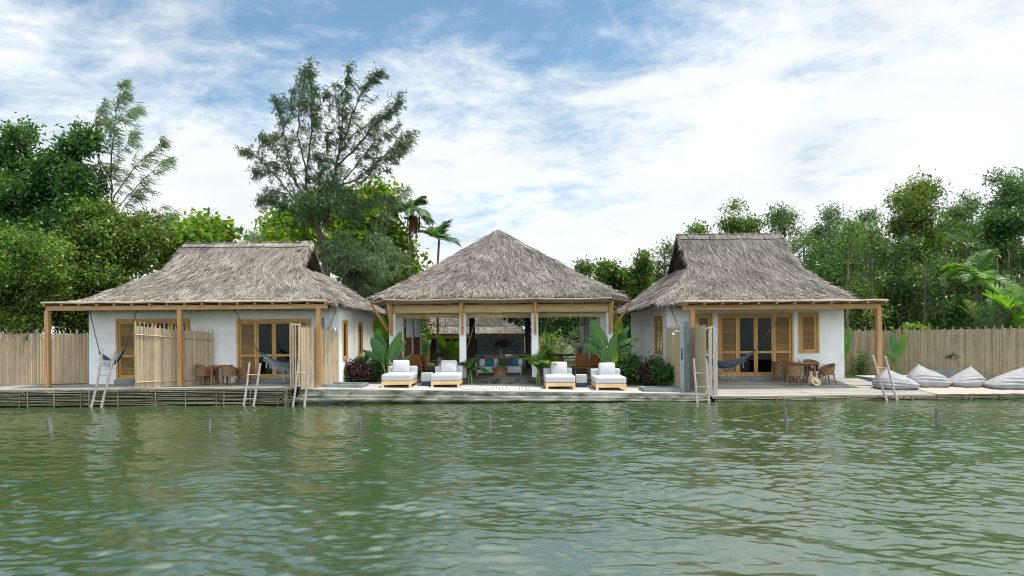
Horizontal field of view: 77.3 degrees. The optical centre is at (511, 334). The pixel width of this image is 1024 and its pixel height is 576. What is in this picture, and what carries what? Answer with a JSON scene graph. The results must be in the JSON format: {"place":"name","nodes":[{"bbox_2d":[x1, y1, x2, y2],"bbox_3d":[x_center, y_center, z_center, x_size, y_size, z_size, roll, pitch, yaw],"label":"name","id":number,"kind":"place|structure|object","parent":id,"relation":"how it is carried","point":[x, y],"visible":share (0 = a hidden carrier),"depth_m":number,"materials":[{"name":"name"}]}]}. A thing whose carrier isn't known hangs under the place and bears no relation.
{"place":"outdoors","nodes":[
{"label":"outdoors","id":0,"kind":"place"},
{"bbox_2d":[14,333,983,385],"bbox_3d":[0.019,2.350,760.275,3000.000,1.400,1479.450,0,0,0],"label":"ground","id":1,"kind":"structure","parent":0,"point":[569,359],"depth_m":41.80,"materials":[{"name":"soil"}]},
{"bbox_2d":[0,112,61,350],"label":"broadleaf tree","id":2,"kind":"object","parent":1,"relation":"on","point":[17,178],"visible":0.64,"depth_m":28.27,"materials":[{"name":"green plant"}]},
{"bbox_2d":[0,218,87,340],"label":"broadleaf tree","id":3,"kind":"object","parent":1,"relation":"on","point":[29,289],"visible":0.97,"depth_m":22.11,"materials":[{"name":"green plant"}]},
{"bbox_2d":[19,115,121,332],"bbox_3d":[-19.150,-3.655,27.903,5.515,11.321,3.390,0,0,37],"label":"broadleaf tree","id":4,"kind":"object","parent":1,"relation":"on","point":[76,178],"visible":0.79,"depth_m":27.21,"materials":[{"name":"green plant"}]},
{"bbox_2d":[19,249,135,340],"bbox_3d":[-17.684,-0.757,25.624,6.338,5.500,3.875,0,0,20],"label":"broadleaf tree","id":5,"kind":"object","parent":1,"relation":"on","point":[101,277],"visible":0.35,"depth_m":24.52,"materials":[{"name":"green plant"}]},
{"bbox_2d":[47,195,180,345],"bbox_3d":[-16.512,-1.892,26.485,5.729,7.751,4.347,0,0,0],"label":"broadleaf tree","id":6,"kind":"object","parent":1,"relation":"on","point":[110,233],"visible":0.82,"depth_m":25.54,"materials":[{"name":"green plant"}]},
{"bbox_2d":[89,76,181,286],"bbox_3d":[-17.321,-4.923,29.054,4.080,13.827,5.174,0,0,-22],"label":"casuarina tree","id":7,"kind":"object","parent":1,"relation":"on","point":[125,95],"visible":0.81,"depth_m":29.12,"materials":[{"name":"green plant"}]},
{"bbox_2d":[0,383,300,407],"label":"wooden deck","id":8,"kind":"structure","parent":1,"relation":"on","point":[67,395],"depth_m":20.10,"materials":[{"name":"grey wood"}]},
{"bbox_2d":[0,329,88,384],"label":"reed fence","id":9,"kind":"object","parent":8,"relation":"on","point":[70,358],"visible":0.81,"depth_m":22.13,"materials":[{"name":"wood"}]},
{"bbox_2d":[90,348,116,407],"bbox_3d":[-12.665,1.428,19.800,0.835,2.012,0.148,0,0,0],"label":"pole ladder","id":10,"kind":"object","parent":8,"relation":"attached to","point":[97,380],"visible":0.81,"depth_m":19.79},
{"bbox_2d":[135,321,213,388],"bbox_3d":[-10.917,0.640,20.799,0.079,2.096,2.465,0,0,39],"label":"reed screen","id":11,"kind":"object","parent":8,"relation":"on","point":[155,365],"visible":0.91,"depth_m":20.58,"materials":[{"name":"wood"}]},
{"bbox_2d":[243,363,260,405],"bbox_3d":[-8.061,1.665,19.800,0.602,1.566,0.147,0,0,0],"label":"pole ladder","id":12,"kind":"object","parent":8,"relation":"attached to","point":[247,386],"visible":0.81,"depth_m":19.79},
{"bbox_2d":[116,207,189,285],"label":"leaning tree","id":13,"kind":"object","parent":1,"relation":"on","point":[167,237],"visible":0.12,"depth_m":28.30,"materials":[{"name":"green plant"}]},
{"bbox_2d":[146,207,249,273],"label":"teak tree","id":14,"kind":"object","parent":1,"relation":"on","point":[214,229],"visible":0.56,"depth_m":30.09,"materials":[{"name":"green plant"}]},
{"bbox_2d":[40,240,386,387],"bbox_3d":[-10.293,-0.800,24.826,9.841,5.766,8.694,0,0,0],"label":"bungalow","id":15,"kind":"object","parent":1,"relation":"on","point":[269,292],"visible":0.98,"depth_m":22.00,"materials":[{"name":"white paint"}]},
{"bbox_2d":[89,310,136,369],"bbox_3d":[-13.325,0.152,21.211,2.609,2.074,0.501,0,0,21],"label":"hammock","id":16,"kind":"object","parent":15,"relation":"hanging from","point":[105,358],"visible":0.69,"depth_m":21.10,"materials":[{"name":"blue fabric"}]},
{"bbox_2d":[115,318,189,378],"bbox_3d":[-12.333,0.505,22.038,2.544,2.070,0.145,0,0,0],"label":"door","id":17,"kind":"structure","parent":15,"relation":"in","point":[125,369],"depth_m":22.00,"materials":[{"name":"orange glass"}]},
{"bbox_2d":[236,318,310,377],"bbox_3d":[-8.180,0.489,22.038,2.544,2.035,0.145,0,0,0],"label":"door","id":18,"kind":"structure","parent":15,"relation":"in","point":[271,337],"depth_m":22.02,"materials":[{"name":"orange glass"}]},
{"bbox_2d":[234,308,336,380],"bbox_3d":[-7.467,0.316,21.201,3.272,2.444,0.609,0,0,-15],"label":"hammock","id":19,"kind":"object","parent":15,"relation":"hanging from","point":[282,366],"visible":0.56,"depth_m":20.95,"materials":[{"name":"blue fabric"}]},
{"bbox_2d":[233,55,420,276],"bbox_3d":[-8.685,-5.681,29.565,8.914,15.202,5.815,0,0,0],"label":"casuarina tree","id":20,"kind":"object","parent":1,"relation":"on","point":[334,188],"visible":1,"depth_m":29.72,"materials":[{"name":"green plant"}]},
{"bbox_2d":[249,172,433,308],"bbox_3d":[-9.552,-3.438,34.726,10.034,10.731,7.514,0,0,30],"label":"teak tree","id":21,"kind":"object","parent":1,"relation":"on","point":[281,228],"visible":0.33,"depth_m":33.52,"materials":[{"name":"green plant"}]},
{"bbox_2d":[318,184,413,296],"bbox_3d":[-7.105,-2.892,31.498,4.983,9.598,4.682,0,0,0],"label":"casuarina tree","id":22,"kind":"object","parent":1,"relation":"on","point":[348,256],"visible":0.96,"depth_m":30.56,"materials":[{"name":"green plant"}]},
{"bbox_2d":[355,359,386,381],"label":"shrub","id":23,"kind":"object","parent":1,"relation":"on","point":[375,365],"visible":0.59,"depth_m":23.36,"materials":[{"name":"green plant"}]},
{"bbox_2d":[385,313,435,357],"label":"garden tree","id":24,"kind":"object","parent":1,"relation":"on","point":[425,329],"visible":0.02,"depth_m":37.80,"materials":[{"name":"green plant"}]},
{"bbox_2d":[390,195,434,276],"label":"areca palm","id":25,"kind":"object","parent":1,"relation":"on","point":[408,208],"visible":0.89,"depth_m":32.66,"materials":[{"name":"green plant"}]},
{"bbox_2d":[415,219,460,365],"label":"areca palm","id":26,"kind":"object","parent":1,"relation":"on","point":[438,232],"visible":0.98,"depth_m":32.94,"materials":[{"name":"green plant"}]},
{"bbox_2d":[437,333,459,359],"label":"banana plant","id":27,"kind":"object","parent":1,"relation":"on","point":[451,347],"visible":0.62,"depth_m":30.95,"materials":[{"name":"green plant"}]},
{"bbox_2d":[379,317,531,362],"bbox_3d":[-4.232,-0.554,42.947,11.326,5.077,7.894,0,0,0],"label":"bungalow","id":28,"kind":"object","parent":1,"relation":"on","point":[447,334],"visible":0.19,"depth_m":40.00,"materials":[{"name":"white paint"}]},
{"bbox_2d":[366,229,632,383],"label":"open pavilion","id":29,"kind":"structure","parent":1,"relation":"on","point":[497,277],"depth_m":23.61,"materials":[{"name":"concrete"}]},
{"bbox_2d":[476,358,522,374],"bbox_3d":[-0.485,1.288,25.555,1.833,0.612,0.790,0,0,0],"label":"sofa","id":30,"kind":"object","parent":29,"relation":"on","point":[512,369],"visible":0.89,"depth_m":25.33,"materials":[{"name":"white fabric"}]},
{"bbox_2d":[474,335,526,369],"bbox_3d":[-0.503,0.824,29.230,2.380,1.540,1.260,0,0,0],"label":"bar counter","id":31,"kind":"object","parent":29,"relation":"on","point":[516,349],"visible":0.7,"depth_m":29.75,"materials":[{"name":"stone"}]},
{"bbox_2d":[613,315,638,364],"bbox_3d":[4.255,0.418,24.091,1.020,2.329,0.452,0,0,33],"label":"banana plant","id":32,"kind":"object","parent":29,"relation":"on","point":[623,340],"visible":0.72,"depth_m":24.16,"materials":[{"name":"green plant"}]},
{"bbox_2d":[538,330,571,364],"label":"garden tree","id":33,"kind":"object","parent":1,"relation":"on","point":[551,358],"visible":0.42,"depth_m":33.95,"materials":[{"name":"green plant"}]},
{"bbox_2d":[531,326,584,359],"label":"clumping palm","id":34,"kind":"object","parent":1,"relation":"on","point":[558,349],"visible":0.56,"depth_m":33.06,"materials":[{"name":"green plant"}]},
{"bbox_2d":[569,255,598,277],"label":"tree","id":35,"kind":"object","parent":1,"relation":"on","point":[584,268],"visible":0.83,"depth_m":43.50,"materials":[{"name":"green plant"}]},
{"bbox_2d":[568,299,633,355],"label":"garden tree","id":36,"kind":"object","parent":1,"relation":"on","point":[626,320],"visible":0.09,"depth_m":35.88,"materials":[{"name":"green plant"}]},
{"bbox_2d":[585,257,633,362],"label":"tree","id":37,"kind":"object","parent":1,"relation":"on","point":[608,273],"visible":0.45,"depth_m":36.88,"materials":[{"name":"green plant"}]},
{"bbox_2d":[615,350,646,383],"bbox_3d":[4.284,1.180,23.481,1.456,1.319,1.359,0,0,0],"label":"shrub","id":38,"kind":"object","parent":1,"relation":"on","point":[627,365],"visible":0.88,"depth_m":23.28,"materials":[{"name":"green plant"}]},
{"bbox_2d":[621,248,658,303],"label":"tree","id":39,"kind":"object","parent":1,"relation":"on","point":[641,272],"visible":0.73,"depth_m":35.39,"materials":[{"name":"green plant"}]},
{"bbox_2d":[628,362,662,384],"bbox_3d":[4.967,1.424,23.463,1.448,0.893,1.136,0,0,35],"label":"shrub","id":40,"kind":"object","parent":1,"relation":"on","point":[646,373],"visible":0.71,"depth_m":23.25,"materials":[{"name":"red plant"}]},
{"bbox_2d":[650,236,674,282],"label":"tree","id":41,"kind":"object","parent":1,"relation":"on","point":[660,275],"visible":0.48,"depth_m":39.45,"materials":[{"name":"green plant"}]},
{"bbox_2d":[701,197,769,233],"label":"acacia tree","id":42,"kind":"object","parent":1,"relation":"on","point":[735,225],"visible":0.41,"depth_m":37.03,"materials":[{"name":"green plant"}]},
{"bbox_2d":[613,232,888,379],"bbox_3d":[8.711,-1.134,26.539,8.155,6.355,10.325,0,0,0],"label":"bungalow","id":43,"kind":"object","parent":1,"relation":"on","point":[742,291],"visible":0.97,"depth_m":23.52,"materials":[{"name":"white paint"}]},
{"bbox_2d":[654,316,662,354],"bbox_3d":[5.726,0.039,24.750,0.145,1.470,1.300,0,0,0],"label":"window","id":44,"kind":"structure","parent":43,"relation":"in","point":[658,320],"depth_m":24.89,"materials":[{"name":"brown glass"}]},
{"bbox_2d":[695,314,712,353],"bbox_3d":[7.032,-0.022,23.538,0.661,1.469,0.145,0,0,0],"label":"window","id":45,"kind":"structure","parent":43,"relation":"in","point":[706,319],"depth_m":23.50,"materials":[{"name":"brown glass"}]},
{"bbox_2d":[671,309,784,378],"bbox_3d":[7.509,0.275,22.341,3.971,2.596,0.775,0,0,21],"label":"hammock","id":46,"kind":"object","parent":43,"relation":"hanging from","point":[728,364],"visible":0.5,"depth_m":22.25,"materials":[{"name":"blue fabric"}]},
{"bbox_2d":[718,313,793,375],"bbox_3d":[8.952,0.382,23.538,2.761,2.306,0.145,0,0,0],"label":"door","id":47,"kind":"structure","parent":43,"relation":"in","point":[749,329],"depth_m":23.52,"materials":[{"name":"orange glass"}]},
{"bbox_2d":[798,312,819,352],"bbox_3d":[10.895,-0.052,23.538,0.749,1.498,0.145,0,0,0],"label":"window","id":48,"kind":"structure","parent":43,"relation":"in","point":[808,324],"depth_m":23.50,"materials":[{"name":"brown wood"}]},
{"bbox_2d":[519,272,1020,345],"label":"undergrowth","id":49,"kind":"object","parent":1,"relation":"on","point":[561,320],"visible":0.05,"depth_m":39.31,"materials":[{"name":"green plant"}]},
{"bbox_2d":[759,201,810,260],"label":"acacia tree","id":50,"kind":"object","parent":1,"relation":"on","point":[782,220],"visible":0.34,"depth_m":39.05,"materials":[{"name":"green plant"}]},
{"bbox_2d":[787,226,827,281],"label":"acacia tree","id":51,"kind":"object","parent":1,"relation":"on","point":[805,241],"visible":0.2,"depth_m":35.46,"materials":[{"name":"green plant"}]},
{"bbox_2d":[803,242,854,289],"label":"acacia tree","id":52,"kind":"object","parent":1,"relation":"on","point":[823,271],"visible":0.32,"depth_m":32.96,"materials":[{"name":"green plant"}]},
{"bbox_2d":[800,200,867,286],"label":"acacia tree","id":53,"kind":"object","parent":1,"relation":"on","point":[825,234],"visible":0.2,"depth_m":39.18,"materials":[{"name":"green plant"}]},
{"bbox_2d":[820,216,875,356],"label":"sapling","id":54,"kind":"object","parent":1,"relation":"on","point":[853,229],"visible":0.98,"depth_m":29.35,"materials":[{"name":"green plant"}]},
{"bbox_2d":[825,218,886,329],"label":"acacia tree","id":55,"kind":"object","parent":1,"relation":"on","point":[855,244],"visible":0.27,"depth_m":34.11,"materials":[{"name":"green plant"}]},
{"bbox_2d":[849,349,873,374],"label":"shrub","id":56,"kind":"object","parent":1,"relation":"on","point":[861,365],"visible":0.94,"depth_m":24.97,"materials":[{"name":"green plant"}]},
{"bbox_2d":[838,244,886,310],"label":"sapling","id":57,"kind":"object","parent":1,"relation":"on","point":[859,266],"visible":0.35,"depth_m":32.56,"materials":[{"name":"green plant"}]},
{"bbox_2d":[706,377,1023,401],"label":"wooden deck","id":58,"kind":"structure","parent":1,"relation":"on","point":[736,390],"depth_m":20.43,"materials":[{"name":"grey wood"}]},
{"bbox_2d":[705,326,717,394],"bbox_3d":[6.277,0.831,20.150,0.355,2.186,0.120,0,0,0],"label":"gate post","id":59,"kind":"object","parent":58,"relation":"on","point":[712,346],"visible":0.95,"depth_m":20.10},
{"bbox_2d":[872,355,898,400],"bbox_3d":[11.582,1.473,19.798,0.850,1.644,0.150,0,0,6],"label":"pole ladder","id":60,"kind":"object","parent":58,"relation":"attached to","point":[890,379],"visible":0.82,"depth_m":19.80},
{"bbox_2d":[872,369,919,389],"bbox_3d":[12.695,1.466,21.176,1.404,0.712,0.869,0,0,0],"label":"beanbag","id":61,"kind":"object","parent":58,"relation":"on","point":[901,382],"visible":0.78,"depth_m":20.87,"materials":[{"name":"grey fabric"}]},
{"bbox_2d":[917,386,1023,393],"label":"woven mat","id":62,"kind":"object","parent":58,"relation":"on","point":[959,390],"visible":0.62,"depth_m":20.49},
{"bbox_2d":[906,364,951,387],"bbox_3d":[13.987,1.389,21.501,1.435,0.790,0.821,0,0,0],"label":"beanbag","id":63,"kind":"object","parent":62,"relation":"on","point":[922,376],"visible":0.85,"depth_m":21.21,"materials":[{"name":"grey fabric"}]},
{"bbox_2d":[949,366,986,386],"bbox_3d":[15.229,1.420,21.449,1.181,0.716,0.829,0,0,0],"label":"beanbag","id":64,"kind":"object","parent":62,"relation":"on","point":[969,376],"visible":0.86,"depth_m":21.20,"materials":[{"name":"grey fabric"}]},
{"bbox_2d":[984,367,1023,389],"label":"beanbag","id":65,"kind":"object","parent":62,"relation":"on","point":[1013,380],"visible":0.98,"depth_m":20.72,"materials":[{"name":"grey fabric"}]},
{"bbox_2d":[838,281,900,334],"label":"acacia tree","id":66,"kind":"object","parent":1,"relation":"on","point":[862,321],"visible":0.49,"depth_m":30.77,"materials":[{"name":"green plant"}]},
{"bbox_2d":[847,207,893,272],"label":"acacia tree","id":67,"kind":"object","parent":1,"relation":"on","point":[864,218],"visible":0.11,"depth_m":40.48,"materials":[{"name":"green plant"}]},
{"bbox_2d":[851,214,896,330],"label":"sapling","id":68,"kind":"object","parent":1,"relation":"on","point":[871,242],"visible":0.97,"depth_m":30.04,"materials":[{"name":"green plant"}]},
{"bbox_2d":[884,333,906,372],"bbox_3d":[14.513,0.717,24.236,0.859,1.520,0.316,0,0,12],"label":"banana plant","id":69,"kind":"object","parent":1,"relation":"on","point":[897,347],"visible":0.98,"depth_m":24.18,"materials":[{"name":"green plant"}]},
{"bbox_2d":[875,251,916,330],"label":"sapling","id":70,"kind":"object","parent":1,"relation":"on","point":[898,268],"visible":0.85,"depth_m":31.39,"materials":[{"name":"green plant"}]},
{"bbox_2d":[878,244,920,330],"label":"sapling","id":71,"kind":"object","parent":1,"relation":"on","point":[888,279],"visible":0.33,"depth_m":32.27,"materials":[{"name":"green plant"}]},
{"bbox_2d":[883,231,932,322],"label":"sapling","id":72,"kind":"object","parent":1,"relation":"on","point":[903,248],"visible":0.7,"depth_m":31.31,"materials":[{"name":"green plant"}]},
{"bbox_2d":[875,165,958,324],"bbox_3d":[21.250,-3.377,33.683,6.284,10.110,3.900,0,0,-34],"label":"acacia tree","id":73,"kind":"object","parent":1,"relation":"on","point":[922,195],"visible":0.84,"depth_m":33.15,"materials":[{"name":"green plant"}]},
{"bbox_2d":[881,256,954,329],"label":"acacia tree","id":74,"kind":"object","parent":1,"relation":"on","point":[912,309],"visible":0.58,"depth_m":30.84,"materials":[{"name":"green plant"}]},
{"bbox_2d":[903,248,963,325],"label":"sapling","id":75,"kind":"object","parent":1,"relation":"on","point":[924,313],"visible":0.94,"depth_m":29.27,"materials":[{"name":"green plant"}]},
{"bbox_2d":[844,325,1023,378],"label":"reed fence","id":76,"kind":"object","parent":1,"relation":"on","point":[925,348],"visible":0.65,"depth_m":23.58,"materials":[{"name":"wood"}]},
{"bbox_2d":[923,209,972,328],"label":"sapling","id":77,"kind":"object","parent":1,"relation":"on","point":[951,224],"visible":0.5,"depth_m":32.17,"materials":[{"name":"green plant"}]},
{"bbox_2d":[928,202,977,294],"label":"acacia tree","id":78,"kind":"object","parent":1,"relation":"on","point":[958,211],"visible":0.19,"depth_m":36.04,"materials":[{"name":"green plant"}]},
{"bbox_2d":[930,228,978,326],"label":"tree","id":79,"kind":"object","parent":1,"relation":"on","point":[951,244],"visible":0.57,"depth_m":30.55,"materials":[{"name":"green plant"}]},
{"bbox_2d":[929,290,987,334],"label":"acacia tree","id":80,"kind":"object","parent":1,"relation":"on","point":[960,318],"visible":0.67,"depth_m":29.61,"materials":[{"name":"green plant"}]},
{"bbox_2d":[938,226,994,322],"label":"sapling","id":81,"kind":"object","parent":1,"relation":"on","point":[962,255],"visible":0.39,"depth_m":31.04,"materials":[{"name":"green plant"}]},
{"bbox_2d":[947,189,989,326],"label":"acacia tree","id":82,"kind":"object","parent":1,"relation":"on","point":[975,203],"visible":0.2,"depth_m":38.51,"materials":[{"name":"green plant"}]},
{"bbox_2d":[940,248,1013,329],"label":"feather palm","id":83,"kind":"object","parent":1,"relation":"on","point":[975,266],"visible":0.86,"depth_m":26.89,"materials":[{"name":"green plant"}]},
{"bbox_2d":[950,232,1005,319],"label":"sapling","id":84,"kind":"object","parent":1,"relation":"on","point":[974,247],"visible":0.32,"depth_m":30.59,"materials":[{"name":"green plant"}]},
{"bbox_2d":[956,246,1023,320],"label":"sapling","id":85,"kind":"object","parent":1,"relation":"on","point":[1008,275],"visible":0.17,"depth_m":29.11,"materials":[{"name":"green plant"}]},
{"bbox_2d":[957,296,1023,345],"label":"feather palm","id":86,"kind":"object","parent":1,"relation":"on","point":[982,318],"visible":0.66,"depth_m":25.07,"materials":[{"name":"green plant"}]},
{"bbox_2d":[962,164,1023,288],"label":"acacia tree","id":87,"kind":"object","parent":1,"relation":"on","point":[1003,216],"visible":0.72,"depth_m":31.79,"materials":[{"name":"green plant"}]},
{"bbox_2d":[982,280,1023,328],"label":"feather palm","id":88,"kind":"object","parent":1,"relation":"on","point":[1006,294],"visible":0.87,"depth_m":24.69,"materials":[{"name":"green plant"}]},
{"bbox_2d":[988,232,1023,343],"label":"tree","id":89,"kind":"object","parent":1,"relation":"on","point":[1008,247],"visible":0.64,"depth_m":30.19,"materials":[{"name":"green plant"}]},
{"bbox_2d":[295,382,711,403],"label":"terrace","id":90,"kind":"structure","parent":0,"point":[373,392],"depth_m":20.31,"materials":[{"name":"concrete"}]},
{"bbox_2d":[290,324,337,389],"bbox_3d":[-6.322,0.707,20.910,0.329,2.088,2.210,0,0,26],"label":"reed screen","id":91,"kind":"object","parent":90,"relation":"on","point":[306,345],"visible":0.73,"depth_m":20.58,"materials":[{"name":"wood"}]},
{"bbox_2d":[321,317,368,387],"bbox_3d":[-5.641,0.636,21.300,1.526,2.400,0.900,0,0,0],"label":"outdoor shower","id":92,"kind":"object","parent":90,"relation":"on","point":[343,384],"visible":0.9,"depth_m":21.20,"materials":[{"name":"concrete"}]},
{"bbox_2d":[344,359,377,381],"bbox_3d":[-5.551,1.380,23.039,1.537,1.015,1.388,0,0,19],"label":"shrub","id":93,"kind":"object","parent":90,"relation":"on","point":[361,372],"visible":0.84,"depth_m":22.80,"materials":[{"name":"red plant"}]},
{"bbox_2d":[363,330,411,373],"bbox_3d":[-4.437,0.709,22.847,1.742,1.767,0.488,0,0,10],"label":"paddle leaf plant","id":94,"kind":"object","parent":90,"relation":"on","point":[391,353],"visible":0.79,"depth_m":22.85,"materials":[{"name":"plant"}]},
{"bbox_2d":[381,360,417,387],"bbox_3d":[-3.814,1.342,21.784,1.010,0.898,1.425,0,0,0],"label":"daybed","id":95,"kind":"object","parent":90,"relation":"on","point":[402,372],"visible":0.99,"depth_m":21.32,"materials":[{"name":"fabric"}]},
{"bbox_2d":[431,360,462,387],"bbox_3d":[-2.234,1.362,22.123,0.990,0.898,1.425,0,0,0],"label":"daybed","id":96,"kind":"object","parent":90,"relation":"on","point":[448,372],"visible":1,"depth_m":21.63,"materials":[{"name":"fabric"}]},
{"bbox_2d":[457,356,489,383],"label":"clumping palm","id":97,"kind":"object","parent":90,"relation":"on","point":[469,364],"visible":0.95,"depth_m":23.16,"materials":[{"name":"green plant"}]},
{"bbox_2d":[465,385,541,389],"bbox_3d":[-0.281,1.804,21.525,2.516,0.055,1.550,0,0,0],"label":"rug","id":98,"kind":"object","parent":90,"relation":"on","point":[504,387],"visible":1,"depth_m":21.46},
{"bbox_2d":[518,346,557,383],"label":"clumping palm","id":99,"kind":"object","parent":90,"relation":"on","point":[538,362],"visible":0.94,"depth_m":22.78,"materials":[{"name":"green plant"}]},
{"bbox_2d":[543,362,574,389],"bbox_3d":[1.615,1.412,21.991,1.010,0.898,1.425,0,0,0],"label":"daybed","id":100,"kind":"object","parent":90,"relation":"on","point":[560,374],"visible":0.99,"depth_m":21.44,"materials":[{"name":"fabric"}]},
{"bbox_2d":[585,319,617,362],"bbox_3d":[3.187,0.520,22.802,1.172,2.125,0.452,0,0,8],"label":"banana plant","id":101,"kind":"object","parent":90,"relation":"on","point":[599,340],"visible":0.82,"depth_m":22.73,"materials":[{"name":"green plant"}]},
{"bbox_2d":[590,363,626,390],"bbox_3d":[3.267,1.433,21.783,1.030,0.898,1.425,0,0,0],"label":"daybed","id":102,"kind":"object","parent":90,"relation":"on","point":[605,375],"visible":1,"depth_m":21.26,"materials":[{"name":"fabric"}]},
{"bbox_2d":[643,358,674,385],"bbox_3d":[5.383,1.400,22.895,1.315,1.163,1.230,0,0,35],"label":"shrub","id":103,"kind":"object","parent":90,"relation":"on","point":[664,373],"visible":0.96,"depth_m":22.68,"materials":[{"name":"green plant"}]},
{"bbox_2d":[639,321,689,391],"bbox_3d":[5.046,0.789,21.225,1.528,2.400,0.950,0,0,0],"label":"outdoor shower","id":104,"kind":"object","parent":90,"relation":"on","point":[684,331],"visible":0.91,"depth_m":20.90,"materials":[{"name":"concrete"}]},
{"bbox_2d":[666,324,706,392],"bbox_3d":[5.902,0.788,21.876,0.057,2.249,2.941,0,0,-12],"label":"reed screen","id":105,"kind":"object","parent":90,"relation":"on","point":[698,343],"visible":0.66,"depth_m":21.32,"materials":[{"name":"wood"}]},
{"bbox_2d":[0,398,1023,575],"bbox_3d":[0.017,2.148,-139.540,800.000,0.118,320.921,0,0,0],"label":"water","id":106,"kind":"structure","parent":0,"point":[704,488],"depth_m":8.85,"materials":[{"name":"liquid"}]},
{"bbox_2d":[292,359,311,405],"bbox_3d":[-6.526,1.649,19.794,0.658,1.746,0.160,0,0,0],"label":"pole ladder","id":107,"kind":"object","parent":106,"relation":"in","point":[306,385],"visible":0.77,"depth_m":19.80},
{"bbox_2d":[693,358,709,402],"bbox_3d":[5.865,1.548,19.791,0.526,1.604,0.166,0,0,0],"label":"pole ladder","id":108,"kind":"object","parent":106,"relation":"in","point":[707,386],"visible":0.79,"depth_m":19.80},
{"bbox_2d":[0,0,1023,334],"label":"sky","id":109,"kind":"structure","parent":0,"point":[570,130],"materials":[{"name":"blue"}]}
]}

